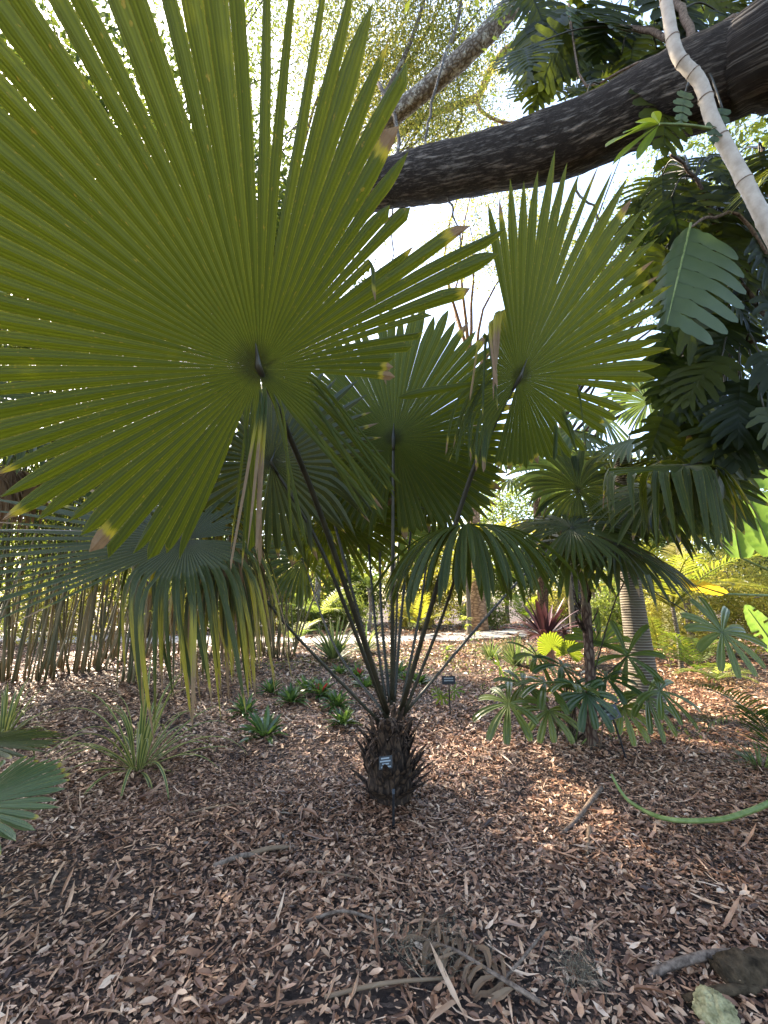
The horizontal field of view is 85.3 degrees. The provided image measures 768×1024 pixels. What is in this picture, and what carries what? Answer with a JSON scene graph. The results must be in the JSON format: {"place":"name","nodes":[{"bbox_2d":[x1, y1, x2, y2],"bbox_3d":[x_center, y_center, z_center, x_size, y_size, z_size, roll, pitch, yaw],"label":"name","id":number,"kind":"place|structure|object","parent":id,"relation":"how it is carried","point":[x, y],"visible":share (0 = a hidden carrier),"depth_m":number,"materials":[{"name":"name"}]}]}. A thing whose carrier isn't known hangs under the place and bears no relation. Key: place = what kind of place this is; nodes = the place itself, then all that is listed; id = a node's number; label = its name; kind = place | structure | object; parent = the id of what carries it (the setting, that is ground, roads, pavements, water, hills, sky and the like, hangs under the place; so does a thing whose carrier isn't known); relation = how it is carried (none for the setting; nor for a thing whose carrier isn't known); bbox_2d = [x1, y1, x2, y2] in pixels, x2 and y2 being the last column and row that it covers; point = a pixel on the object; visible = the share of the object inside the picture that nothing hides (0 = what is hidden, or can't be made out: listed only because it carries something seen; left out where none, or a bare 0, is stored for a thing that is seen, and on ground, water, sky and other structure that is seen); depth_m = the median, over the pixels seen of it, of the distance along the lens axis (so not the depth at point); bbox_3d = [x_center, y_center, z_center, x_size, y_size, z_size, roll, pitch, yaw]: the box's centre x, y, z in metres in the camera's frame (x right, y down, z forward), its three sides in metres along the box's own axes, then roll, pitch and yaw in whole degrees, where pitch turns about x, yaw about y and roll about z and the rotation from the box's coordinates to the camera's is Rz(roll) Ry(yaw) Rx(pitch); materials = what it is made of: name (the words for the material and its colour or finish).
{"place":"outdoors","nodes":[
{"label":"outdoors","id":0,"kind":"place"},
{"bbox_2d":[0,623,682,643],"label":"path","id":1,"kind":"structure","parent":0,"point":[454,636],"depth_m":15.45,"materials":[{"name":"concrete"}]},
{"bbox_2d":[0,601,767,1023],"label":"ground","id":2,"kind":"structure","parent":0,"point":[386,1003],"depth_m":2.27,"materials":[{"name":"brown plant"}]},
{"bbox_2d":[0,676,62,731],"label":"strap plant","id":3,"kind":"object","parent":2,"relation":"on","point":[8,720],"visible":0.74,"depth_m":4.53,"materials":[{"name":"green plant"}]},
{"bbox_2d":[0,458,64,628],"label":"broadleaf tree","id":4,"kind":"object","parent":2,"relation":"on","point":[15,560],"visible":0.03,"depth_m":16.49,"materials":[{"name":"green plant"}]},
{"bbox_2d":[0,728,65,760],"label":"palm seedling","id":5,"kind":"object","parent":2,"relation":"on","point":[18,739],"visible":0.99,"depth_m":3.04,"materials":[{"name":"green plant"}]},
{"bbox_2d":[0,755,75,857],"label":"palm seedling","id":6,"kind":"object","parent":2,"relation":"on","point":[10,814],"visible":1,"depth_m":2.21,"materials":[{"name":"green plant"}]},
{"bbox_2d":[0,561,101,644],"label":"shrub","id":7,"kind":"object","parent":2,"relation":"on","point":[39,615],"visible":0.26,"depth_m":13.44,"materials":[{"name":"green plant"}]},
{"bbox_2d":[0,294,138,623],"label":"bamboo","id":8,"kind":"object","parent":2,"relation":"on","point":[5,535],"visible":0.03,"depth_m":7.57,"materials":[{"name":"green plant"}]},
{"bbox_2d":[10,499,130,631],"bbox_3d":[-13.248,1.014,18.902,7.121,9.498,4.709,0,-12,0],"label":"broadleaf tree","id":9,"kind":"object","parent":2,"relation":"on","point":[99,592],"visible":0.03,"depth_m":18.27,"materials":[{"name":"green plant"}]},
{"bbox_2d":[0,318,170,673],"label":"bamboo","id":10,"kind":"object","parent":2,"relation":"on","point":[86,625],"visible":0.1,"depth_m":8.80,"materials":[{"name":"green plant"}]},
{"bbox_2d":[0,326,196,683],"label":"bamboo","id":11,"kind":"object","parent":2,"relation":"on","point":[9,643],"visible":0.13,"depth_m":7.88,"materials":[{"name":"green plant"}]},
{"bbox_2d":[9,654,245,799],"bbox_3d":[-2.108,2.009,3.740,1.762,1.497,2.018,0,-12,0],"label":"strap plant","id":12,"kind":"object","parent":2,"relation":"on","point":[144,735],"visible":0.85,"depth_m":3.68,"materials":[{"name":"green plant"}]},
{"bbox_2d":[38,403,235,661],"bbox_3d":[-6.260,-0.797,11.524,6.443,9.259,5.039,6,-13,-28],"label":"bamboo","id":13,"kind":"object","parent":2,"relation":"on","point":[148,654],"visible":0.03,"depth_m":10.38,"materials":[{"name":"green plant"}]},
{"bbox_2d":[0,291,298,744],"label":"fan palm","id":14,"kind":"object","parent":2,"relation":"on","point":[205,551],"visible":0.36,"depth_m":2.37,"materials":[{"name":"green plant"}]},
{"bbox_2d":[89,306,227,683],"bbox_3d":[-4.243,-1.367,7.997,3.335,8.946,2.567,-9,-15,39],"label":"bamboo","id":15,"kind":"object","parent":2,"relation":"on","point":[131,675],"visible":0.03,"depth_m":7.41,"materials":[{"name":"green plant"}]},
{"bbox_2d":[0,0,394,637],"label":"oak tree","id":16,"kind":"object","parent":2,"relation":"on","point":[114,36],"visible":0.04,"depth_m":8.50,"materials":[{"name":"green plant"}]},
{"bbox_2d":[119,431,288,657],"bbox_3d":[-5.040,-0.784,12.133,5.936,9.465,5.222,7,-13,-30],"label":"bamboo","id":17,"kind":"object","parent":2,"relation":"on","point":[178,651],"depth_m":11.10,"materials":[{"name":"green plant"}]},
{"bbox_2d":[178,802,257,815],"bbox_3d":[-1.155,2.075,2.920,0.547,0.045,0.031,3,-12,-16],"label":"stick","id":18,"kind":"object","parent":2,"relation":"on","point":[211,807],"visible":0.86,"depth_m":2.91,"materials":[{"name":"brown wood"}]},
{"bbox_2d":[170,382,299,654],"bbox_3d":[-4.380,-0.935,12.319,6.004,9.840,6.740,0,-12,0],"label":"bamboo","id":19,"kind":"object","parent":2,"relation":"on","point":[258,579],"visible":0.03,"depth_m":11.54,"materials":[{"name":"green plant"}]},
{"bbox_2d":[213,852,259,869],"bbox_3d":[-0.844,1.993,2.389,0.256,0.057,0.036,5,-13,-23],"label":"stick","id":20,"kind":"object","parent":2,"relation":"on","point":[232,858],"visible":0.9,"depth_m":2.37,"materials":[{"name":"wood"}]},
{"bbox_2d":[225,692,259,718],"bbox_3d":[-1.797,2.541,5.422,0.568,0.309,0.527,10,-12,-33],"label":"bromeliad","id":21,"kind":"object","parent":2,"relation":"on","point":[249,704],"visible":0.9,"depth_m":5.40,"materials":[{"name":"green plant"}]},
{"bbox_2d":[234,705,289,745],"bbox_3d":[-1.329,2.318,4.495,0.628,0.354,0.702,-2,-12,9],"label":"bromeliad","id":22,"kind":"object","parent":2,"relation":"on","point":[265,725],"visible":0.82,"depth_m":4.52,"materials":[{"name":"green plant"}]},
{"bbox_2d":[243,845,296,859],"bbox_3d":[-0.696,2.003,2.458,0.360,0.050,0.033,5,-13,-22],"label":"stick","id":23,"kind":"object","parent":2,"relation":"on","point":[265,849],"visible":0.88,"depth_m":2.46,"materials":[{"name":"grey wood"}]},
{"bbox_2d":[256,678,284,696],"bbox_3d":[-1.804,2.798,6.609,0.556,0.317,0.506,4,-12,-17],"label":"bromeliad","id":24,"kind":"object","parent":2,"relation":"on","point":[269,686],"visible":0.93,"depth_m":6.55,"materials":[{"name":"green plant"}]},
{"bbox_2d":[218,558,327,625],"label":"broadleaf tree","id":25,"kind":"object","parent":2,"relation":"on","point":[289,596],"visible":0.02,"depth_m":21.07,"materials":[{"name":"green plant"}]},
{"bbox_2d":[222,373,358,657],"bbox_3d":[-2.369,-1.000,11.476,6.645,9.636,3.860,4,-12,-18],"label":"bamboo","id":26,"kind":"object","parent":2,"relation":"on","point":[274,653],"visible":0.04,"depth_m":10.62,"materials":[{"name":"green plant"}]},
{"bbox_2d":[273,682,309,706],"bbox_3d":[-1.346,2.649,6.049,0.600,0.320,0.534,3,-12,-16],"label":"bromeliad","id":27,"kind":"object","parent":2,"relation":"on","point":[290,694],"visible":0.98,"depth_m":6.00,"materials":[{"name":"green plant"}]},
{"bbox_2d":[265,618,320,650],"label":"feather palm","id":28,"kind":"object","parent":2,"relation":"on","point":[305,625],"visible":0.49,"depth_m":13.15,"materials":[{"name":"green plant"}]},
{"bbox_2d":[275,592,330,631],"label":"shrub","id":29,"kind":"object","parent":2,"relation":"on","point":[311,617],"visible":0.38,"depth_m":18.67,"materials":[{"name":"green plant"}]},
{"bbox_2d":[293,674,315,695],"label":"bromeliad","id":30,"kind":"object","parent":2,"relation":"on","point":[304,684],"visible":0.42,"depth_m":6.62,"materials":[{"name":"green plant"}]},
{"bbox_2d":[302,676,336,700],"bbox_3d":[-0.942,2.748,6.421,0.586,0.371,0.672,7,-9,24],"label":"bromeliad","id":31,"kind":"object","parent":2,"relation":"on","point":[320,689],"visible":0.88,"depth_m":6.40,"materials":[{"name":"green plant"}]},
{"bbox_2d":[280,586,359,632],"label":"feather palm","id":32,"kind":"object","parent":2,"relation":"on","point":[322,608],"visible":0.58,"depth_m":17.82,"materials":[{"name":"green plant"}]},
{"bbox_2d":[297,614,371,659],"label":"grass clump","id":33,"kind":"object","parent":2,"relation":"on","point":[327,648],"visible":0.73,"depth_m":9.91,"materials":[{"name":"green plant"}]},
{"bbox_2d":[0,0,671,808],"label":"fan palm","id":34,"kind":"object","parent":2,"relation":"on","point":[380,464],"visible":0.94,"depth_m":1.92,"materials":[{"name":"green plant"}]},
{"bbox_2d":[379,755,391,769],"bbox_3d":[0.012,1.838,3.058,0.098,0.090,0.028,0,-12,0],"label":"plant tag","id":35,"kind":"object","parent":34,"relation":"attached to","point":[386,760],"visible":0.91,"depth_m":3.06,"materials":[{"name":"black plastic"}]},
{"bbox_2d":[318,687,355,714],"bbox_3d":[-0.666,2.596,5.773,0.574,0.310,0.509,-6,-13,27],"label":"bromeliad","id":36,"kind":"object","parent":2,"relation":"on","point":[336,700],"visible":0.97,"depth_m":5.75,"materials":[{"name":"green plant"}]},
{"bbox_2d":[323,705,362,727],"bbox_3d":[-0.517,2.485,4.982,0.462,0.291,0.508,-10,-15,40],"label":"bromeliad","id":37,"kind":"object","parent":2,"relation":"on","point":[341,717],"visible":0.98,"depth_m":4.95,"materials":[{"name":"green plant"}]},
{"bbox_2d":[305,909,383,923],"bbox_3d":[-0.181,1.889,1.944,0.366,0.048,0.034,0,-12,-1],"label":"stick","id":38,"kind":"object","parent":2,"relation":"on","point":[325,914],"visible":0.97,"depth_m":1.95,"materials":[{"name":"brown wood"}]},
{"bbox_2d":[313,581,378,629],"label":"shrub","id":39,"kind":"object","parent":2,"relation":"on","point":[333,615],"visible":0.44,"depth_m":19.19,"materials":[{"name":"green plant"}]},
{"bbox_2d":[309,542,398,623],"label":"broadleaf tree","id":40,"kind":"object","parent":2,"relation":"on","point":[355,578],"visible":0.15,"depth_m":23.79,"materials":[{"name":"green plant"}]},
{"bbox_2d":[342,621,387,654],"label":"grass clump","id":41,"kind":"object","parent":2,"relation":"on","point":[370,639],"visible":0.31,"depth_m":11.47,"materials":[{"name":"green plant"}]},
{"bbox_2d":[352,573,387,632],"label":"palm tree","id":42,"kind":"object","parent":2,"relation":"on","point":[366,580],"visible":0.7,"depth_m":18.11,"materials":[{"name":"green plant"}]},
{"bbox_2d":[220,0,524,644],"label":"oak tree","id":43,"kind":"object","parent":2,"relation":"on","point":[410,109],"visible":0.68,"depth_m":10.68,"materials":[{"name":"green plant"}]},
{"bbox_2d":[324,975,453,1000],"bbox_3d":[0.028,1.830,1.609,0.514,0.046,0.024,2,-12,-11],"label":"stick","id":44,"kind":"object","parent":2,"relation":"on","point":[339,993],"visible":0.93,"depth_m":1.60,"materials":[{"name":"wood"}]},
{"bbox_2d":[326,890,495,991],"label":"leaf litter","id":45,"kind":"object","parent":2,"relation":"on","point":[412,942],"visible":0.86,"depth_m":1.78,"materials":[{"name":"brown plant"}]},
{"bbox_2d":[384,590,441,629],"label":"shrub","id":46,"kind":"object","parent":2,"relation":"on","point":[405,622],"visible":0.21,"depth_m":20.18,"materials":[{"name":"green plant"}]},
{"bbox_2d":[386,592,458,628],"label":"feather palm","id":47,"kind":"object","parent":2,"relation":"on","point":[423,609],"visible":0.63,"depth_m":18.65,"materials":[{"name":"yellow plant"}]},
{"bbox_2d":[374,519,498,624],"bbox_3d":[2.932,3.013,23.977,7.217,7.846,4.690,0,-12,0],"label":"broadleaf tree","id":48,"kind":"object","parent":2,"relation":"on","point":[451,606],"visible":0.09,"depth_m":22.93,"materials":[{"name":"green plant"}]},
{"bbox_2d":[431,682,464,705],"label":"palm seedling","id":49,"kind":"object","parent":2,"relation":"on","point":[441,696],"visible":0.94,"depth_m":5.76,"materials":[{"name":"green plant"}]},
{"bbox_2d":[442,676,455,714],"bbox_3d":[0.829,2.382,5.298,0.172,0.555,0.050,0,-12,0],"label":"name sign","id":50,"kind":"object","parent":2,"relation":"on","point":[448,680],"visible":0.85,"depth_m":5.33,"materials":[{"name":"black plastic"}]},
{"bbox_2d":[179,640,738,747],"bbox_3d":[2.006,3.786,11.239,14.002,0.226,11.845,-8,-14,34],"label":"groundcover","id":51,"kind":"object","parent":2,"relation":"on","point":[624,728],"visible":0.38,"depth_m":9.02,"materials":[{"name":"green plant"}]},
{"bbox_2d":[402,912,540,1008],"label":"dry frond","id":52,"kind":"object","parent":2,"relation":"on","point":[497,993],"visible":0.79,"depth_m":1.69,"materials":[{"name":"brown plant"}]},
{"bbox_2d":[419,520,526,633],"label":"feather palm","id":53,"kind":"object","parent":2,"relation":"on","point":[468,607],"visible":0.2,"depth_m":16.60,"materials":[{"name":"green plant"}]},
{"bbox_2d":[455,596,514,628],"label":"shrub","id":54,"kind":"object","parent":2,"relation":"on","point":[492,620],"visible":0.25,"depth_m":20.22,"materials":[{"name":"green plant"}]},
{"bbox_2d":[471,636,504,660],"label":"grass clump","id":55,"kind":"object","parent":2,"relation":"on","point":[488,654],"visible":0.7,"depth_m":10.19,"materials":[{"name":"green plant"}]},
{"bbox_2d":[449,475,536,622],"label":"broadleaf tree","id":56,"kind":"object","parent":2,"relation":"on","point":[503,508],"visible":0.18,"depth_m":24.40,"materials":[{"name":"green plant"}]},
{"bbox_2d":[393,43,612,631],"bbox_3d":[4.836,-6.112,15.953,9.449,21.572,9.172,-4,-12,19],"label":"oak tree","id":57,"kind":"object","parent":2,"relation":"on","point":[478,610],"visible":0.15,"depth_m":17.82,"materials":[{"name":"green plant"}]},
{"bbox_2d":[485,633,535,665],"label":"grass clump","id":58,"kind":"object","parent":2,"relation":"on","point":[511,651],"visible":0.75,"depth_m":9.17,"materials":[{"name":"green plant"}]},
{"bbox_2d":[491,647,539,681],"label":"palm seedling","id":59,"kind":"object","parent":2,"relation":"on","point":[509,667],"visible":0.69,"depth_m":7.48,"materials":[{"name":"green plant"}]},
{"bbox_2d":[496,927,546,983],"bbox_3d":[0.616,1.875,1.779,0.441,0.069,0.054,11,-16,-43],"label":"stick","id":60,"kind":"object","parent":2,"relation":"on","point":[509,972],"visible":0.89,"depth_m":1.72,"materials":[{"name":"wood"}]},
{"bbox_2d":[487,594,564,629],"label":"feather palm","id":61,"kind":"object","parent":2,"relation":"on","point":[520,608],"visible":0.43,"depth_m":19.45,"materials":[{"name":"green plant"}]},
{"bbox_2d":[315,0,767,295],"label":"oak tree","id":62,"kind":"object","parent":2,"relation":"on","point":[577,134],"visible":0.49,"depth_m":3.53,"materials":[{"name":"brown plant"}]},
{"bbox_2d":[484,0,767,156],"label":"climbing vine","id":63,"kind":"object","parent":62,"relation":"attached to","point":[542,37],"visible":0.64,"depth_m":4.20,"materials":[{"name":"green plant"}]},
{"bbox_2d":[566,3,730,144],"bbox_3d":[3.849,-1.715,2.989,4.440,7.562,1.235,0,-12,0],"label":"climbing vine","id":64,"kind":"object","parent":62,"relation":"attached to","point":[683,101],"visible":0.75,"depth_m":2.56,"materials":[{"name":"green plant"}]},
{"bbox_2d":[605,0,767,248],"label":"climbing vine","id":65,"kind":"object","parent":62,"relation":"hanging from","point":[689,69],"visible":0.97,"depth_m":2.47,"materials":[{"name":"beige plant"}]},
{"bbox_2d":[614,142,767,503],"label":"monstera vine","id":66,"kind":"object","parent":62,"relation":"attached to","point":[712,400],"visible":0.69,"depth_m":3.71,"materials":[{"name":"green plant"}]},
{"bbox_2d":[492,520,594,640],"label":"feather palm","id":67,"kind":"object","parent":2,"relation":"on","point":[571,608],"visible":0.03,"depth_m":12.16,"materials":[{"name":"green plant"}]},
{"bbox_2d":[507,597,582,663],"bbox_3d":[3.888,2.705,9.781,2.058,1.616,1.623,0,-12,0],"label":"maroon bromeliad","id":68,"kind":"object","parent":2,"relation":"on","point":[544,622],"visible":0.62,"depth_m":9.77,"materials":[{"name":"plant"}]},
{"bbox_2d":[491,429,612,638],"bbox_3d":[5.665,0.982,14.605,5.622,6.940,4.420,0,-12,0],"label":"fan palm","id":69,"kind":"object","parent":2,"relation":"on","point":[542,600],"visible":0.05,"depth_m":14.64,"materials":[{"name":"green plant"}]},
{"bbox_2d":[525,583,592,628],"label":"shrub","id":70,"kind":"object","parent":2,"relation":"on","point":[555,603],"visible":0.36,"depth_m":19.68,"materials":[{"name":"green plant"}]},
{"bbox_2d":[536,631,583,667],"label":"palm seedling","id":71,"kind":"object","parent":2,"relation":"on","point":[557,643],"visible":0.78,"depth_m":8.71,"materials":[{"name":"yellow plant"}]},
{"bbox_2d":[513,487,615,620],"bbox_3d":[10.782,1.664,24.037,7.670,10.337,4.981,0,-12,0],"label":"broadleaf tree","id":72,"kind":"object","parent":2,"relation":"on","point":[526,581],"visible":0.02,"depth_m":23.55,"materials":[{"name":"green plant"}]},
{"bbox_2d":[545,917,617,1013],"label":"spanish moss","id":73,"kind":"object","parent":2,"relation":"on","point":[583,969],"visible":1,"depth_m":1.67,"materials":[{"name":"plant"}]},
{"bbox_2d":[562,785,603,833],"bbox_3d":[1.440,2.120,2.978,0.055,0.066,0.798,-11,-16,42],"label":"stick","id":74,"kind":"object","parent":2,"relation":"on","point":[588,804],"visible":0.97,"depth_m":2.92,"materials":[{"name":"brown wood"}]},
{"bbox_2d":[579,567,644,644],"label":"shrub","id":75,"kind":"object","parent":2,"relation":"on","point":[604,607],"visible":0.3,"depth_m":13.95,"materials":[{"name":"green plant"}]},
{"bbox_2d":[602,704,627,761],"bbox_3d":[2.167,2.105,3.923,0.224,0.550,0.058,0,-12,0],"label":"name sign","id":76,"kind":"object","parent":2,"relation":"on","point":[610,716],"visible":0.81,"depth_m":3.93,"materials":[{"name":"black plastic"}]},
{"bbox_2d":[499,427,734,748],"bbox_3d":[2.552,0.466,4.817,2.511,4.224,2.151,0,-12,0],"label":"fan palm","id":77,"kind":"object","parent":2,"relation":"on","point":[563,499],"visible":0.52,"depth_m":4.56,"materials":[{"name":"green plant"}]},
{"bbox_2d":[471,577,767,750],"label":"lady palm","id":78,"kind":"object","parent":2,"relation":"on","point":[540,700],"visible":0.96,"depth_m":4.12,"materials":[{"name":"green plant"}]},
{"bbox_2d":[498,379,761,715],"bbox_3d":[4.074,-0.066,6.449,4.162,5.938,3.070,0,-12,0],"label":"fan palm","id":79,"kind":"object","parent":2,"relation":"on","point":[634,614],"visible":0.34,"depth_m":5.97,"materials":[{"name":"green plant"}]},
{"bbox_2d":[517,116,767,627],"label":"oak tree","id":80,"kind":"object","parent":2,"relation":"on","point":[623,246],"visible":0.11,"depth_m":16.49,"materials":[{"name":"green plant"}]},
{"bbox_2d":[619,602,704,654],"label":"feather palm","id":81,"kind":"object","parent":2,"relation":"on","point":[664,639],"visible":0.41,"depth_m":10.09,"materials":[{"name":"green plant"}]},
{"bbox_2d":[599,456,727,614],"bbox_3d":[14.059,1.140,22.231,7.903,10.058,4.680,0,-12,0],"label":"broadleaf tree","id":82,"kind":"object","parent":2,"relation":"on","point":[663,543],"visible":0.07,"depth_m":21.11,"materials":[{"name":"green plant"}]},
{"bbox_2d":[632,454,695,654],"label":"feather palm","id":83,"kind":"object","parent":2,"relation":"on","point":[688,609],"depth_m":11.16,"materials":[{"name":"green plant"}]},
{"bbox_2d":[616,589,719,647],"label":"shrub","id":84,"kind":"object","parent":2,"relation":"on","point":[650,604],"visible":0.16,"depth_m":12.39,"materials":[{"name":"green plant"}]},
{"bbox_2d":[587,435,767,550],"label":"fan palm","id":85,"kind":"object","parent":2,"relation":"on","point":[696,502],"visible":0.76,"depth_m":3.60,"materials":[{"name":"green plant"}]},
{"bbox_2d":[594,536,766,670],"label":"feather palm","id":86,"kind":"object","parent":2,"relation":"on","point":[681,568],"visible":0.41,"depth_m":8.58,"materials":[{"name":"yellow plant"}]},
{"bbox_2d":[610,774,767,823],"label":"green vine stem","id":87,"kind":"object","parent":2,"relation":"on","point":[761,806],"visible":1,"depth_m":2.72,"materials":[{"name":"green plant"}]},
{"bbox_2d":[646,948,743,979],"bbox_3d":[1.369,1.877,1.739,0.588,0.075,0.047,1,-12,-5],"label":"stick","id":88,"kind":"object","parent":2,"relation":"on","point":[678,963],"visible":0.69,"depth_m":1.72,"materials":[{"name":"grey wood"}]},
{"bbox_2d":[652,631,749,683],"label":"feather palm","id":89,"kind":"object","parent":2,"relation":"on","point":[697,656],"visible":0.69,"depth_m":8.21,"materials":[{"name":"green plant"}]},
{"bbox_2d":[651,210,767,344],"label":"monstera vine","id":90,"kind":"object","parent":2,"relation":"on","point":[684,255],"visible":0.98,"depth_m":3.01,"materials":[{"name":"green plant"}]},
{"bbox_2d":[653,541,767,658],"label":"shrub","id":91,"kind":"object","parent":2,"relation":"on","point":[712,599],"visible":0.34,"depth_m":11.00,"materials":[{"name":"green plant"}]},
{"bbox_2d":[662,482,767,607],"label":"broadleaf tree","id":92,"kind":"object","parent":2,"relation":"on","point":[707,560],"visible":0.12,"depth_m":18.38,"materials":[{"name":"green plant"}]},
{"bbox_2d":[691,984,740,1023],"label":"rock","id":93,"kind":"object","parent":2,"relation":"on","point":[710,1005],"visible":1,"depth_m":1.51,"materials":[{"name":"stone"}]},
{"bbox_2d":[674,663,758,682],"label":"feather palm","id":94,"kind":"object","parent":2,"relation":"on","point":[719,676],"visible":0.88,"depth_m":7.16,"materials":[{"name":"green plant"}]},
{"bbox_2d":[681,983,767,1008],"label":"stick","id":95,"kind":"object","parent":2,"relation":"on","point":[733,989],"visible":0.66,"depth_m":1.60,"materials":[{"name":"wood"}]},
{"bbox_2d":[682,469,767,651],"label":"banana plant","id":96,"kind":"object","parent":2,"relation":"on","point":[749,542],"visible":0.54,"depth_m":6.27,"materials":[{"name":"green plant"}]},
{"bbox_2d":[682,678,767,770],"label":"feather palm","id":97,"kind":"object","parent":2,"relation":"on","point":[758,719],"visible":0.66,"depth_m":3.62,"materials":[{"name":"green plant"}]},
{"bbox_2d":[707,947,767,987],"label":"rock","id":98,"kind":"object","parent":2,"relation":"on","point":[748,966],"visible":0.7,"depth_m":1.66,"materials":[{"name":"grey stone"}]},
{"bbox_2d":[712,550,767,653],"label":"shrub","id":99,"kind":"object","parent":2,"relation":"on","point":[763,601],"visible":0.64,"depth_m":10.39,"materials":[{"name":"green plant"}]},
{"bbox_2d":[722,169,767,214],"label":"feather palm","id":100,"kind":"object","parent":2,"relation":"on","point":[759,183],"visible":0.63,"depth_m":3.32,"materials":[{"name":"green plant"}]},
{"bbox_2d":[0,0,767,601],"label":"sky","id":101,"kind":"structure","parent":0,"point":[383,254],"materials":[{"name":"white"}]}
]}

